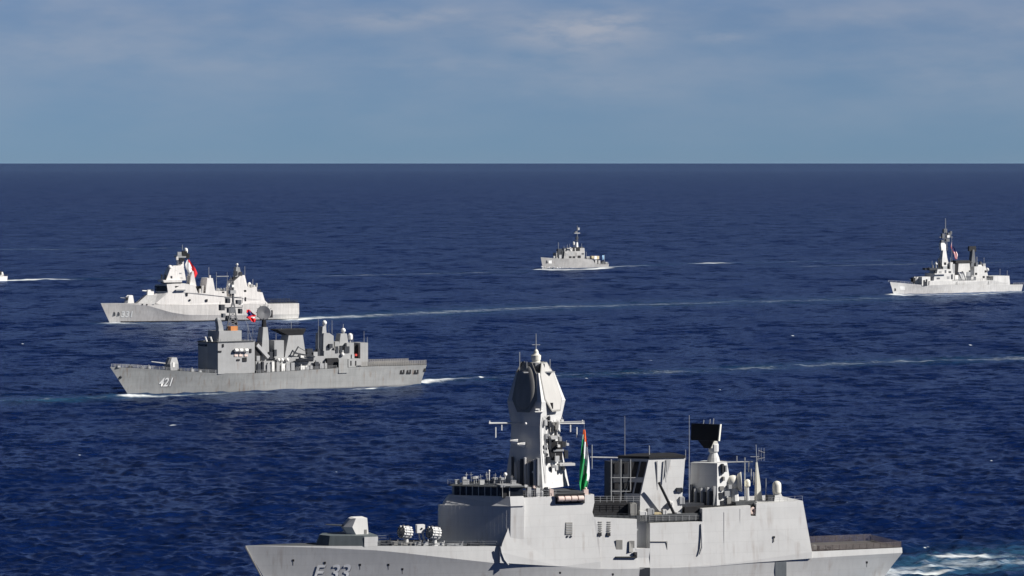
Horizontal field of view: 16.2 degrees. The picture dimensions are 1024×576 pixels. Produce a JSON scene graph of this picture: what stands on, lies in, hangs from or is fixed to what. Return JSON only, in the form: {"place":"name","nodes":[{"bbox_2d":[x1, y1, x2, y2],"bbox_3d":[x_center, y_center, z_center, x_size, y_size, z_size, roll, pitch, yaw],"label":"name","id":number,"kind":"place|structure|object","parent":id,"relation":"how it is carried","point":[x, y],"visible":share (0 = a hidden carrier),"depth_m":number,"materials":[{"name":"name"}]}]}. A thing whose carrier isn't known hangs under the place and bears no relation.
{"place":"outdoors","nodes":[
{"label":"outdoors","id":0,"kind":"place"},
{"bbox_2d":[0,163,1023,575],"bbox_3d":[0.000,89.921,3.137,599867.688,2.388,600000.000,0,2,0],"label":"sea","id":1,"kind":"structure","parent":0,"point":[800,347],"depth_m":1794.57,"materials":[{"name":"liquid"}]},
{"bbox_2d":[0,271,7,280],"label":"patrol ship","id":2,"kind":"object","parent":1,"relation":"on","point":[3,277],"visible":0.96,"depth_m":2735.45,"materials":[{"name":"grey paint"}]},
{"bbox_2d":[101,245,298,321],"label":"frigate","id":3,"kind":"object","parent":1,"relation":"in","point":[173,298],"visible":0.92,"depth_m":2037.28,"materials":[{"name":"metal"}]},
{"bbox_2d":[185,260,196,277],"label":"ship flag","id":4,"kind":"object","parent":3,"relation":"attached to","point":[190,267],"visible":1,"depth_m":2040.77,"materials":[{"name":"white fabric"}]},
{"bbox_2d":[110,276,426,393],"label":"frigate","id":5,"kind":"object","parent":1,"relation":"in","point":[230,360],"visible":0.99,"depth_m":1426.66,"materials":[{"name":"grey metal"}]},
{"bbox_2d":[246,310,255,321],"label":"ship flag","id":6,"kind":"object","parent":5,"relation":"attached to","point":[251,316],"visible":1,"depth_m":1425.26,"materials":[{"name":"fabric"}]},
{"bbox_2d":[354,344,357,357],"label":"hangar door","id":7,"kind":"structure","parent":5,"relation":"in","point":[355,346],"depth_m":1450.97,"materials":[{"name":"black metal"}]},
{"bbox_2d":[245,348,901,575],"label":"frigate","id":8,"kind":"object","parent":1,"relation":"on","point":[642,517],"visible":1,"depth_m":758.19,"materials":[{"name":"metal"}]},
{"bbox_2d":[579,430,589,489],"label":"ship flag","id":9,"kind":"object","parent":8,"relation":"attached to","point":[584,474],"visible":1,"depth_m":761.12,"materials":[{"name":"green fabric"}]},
{"bbox_2d":[616,540,621,549],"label":"side door","id":10,"kind":"structure","parent":8,"relation":"in","point":[618,542],"depth_m":758.29,"materials":[{"name":"grey metal"}]},
{"bbox_2d":[640,568,649,575],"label":"shell door","id":11,"kind":"structure","parent":8,"relation":"in","point":[643,572],"depth_m":760.14,"materials":[{"name":"grey metal"}]},
{"bbox_2d":[775,560,785,575],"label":"shell door","id":12,"kind":"structure","parent":8,"relation":"in","point":[780,566],"depth_m":770.42,"materials":[{"name":"grey metal"}]},
{"bbox_2d":[541,226,608,268],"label":"patrol ship","id":13,"kind":"object","parent":1,"relation":"on","point":[573,257],"visible":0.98,"depth_m":3067.81,"materials":[{"name":"grey paint"}]},
{"bbox_2d":[890,218,1023,293],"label":"frigate","id":14,"kind":"object","parent":1,"relation":"on","point":[946,277],"visible":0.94,"depth_m":2486.68,"materials":[{"name":"white metal"}]},
{"bbox_2d":[951,242,957,258],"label":"ship flag","id":15,"kind":"object","parent":14,"relation":"attached to","point":[954,251],"visible":1,"depth_m":2490.49,"materials":[{"name":"fabric"}]},
{"bbox_2d":[0,0,1023,162],"label":"sky","id":16,"kind":"structure","parent":0,"point":[82,81],"materials":[{"name":"blue"}]}
]}

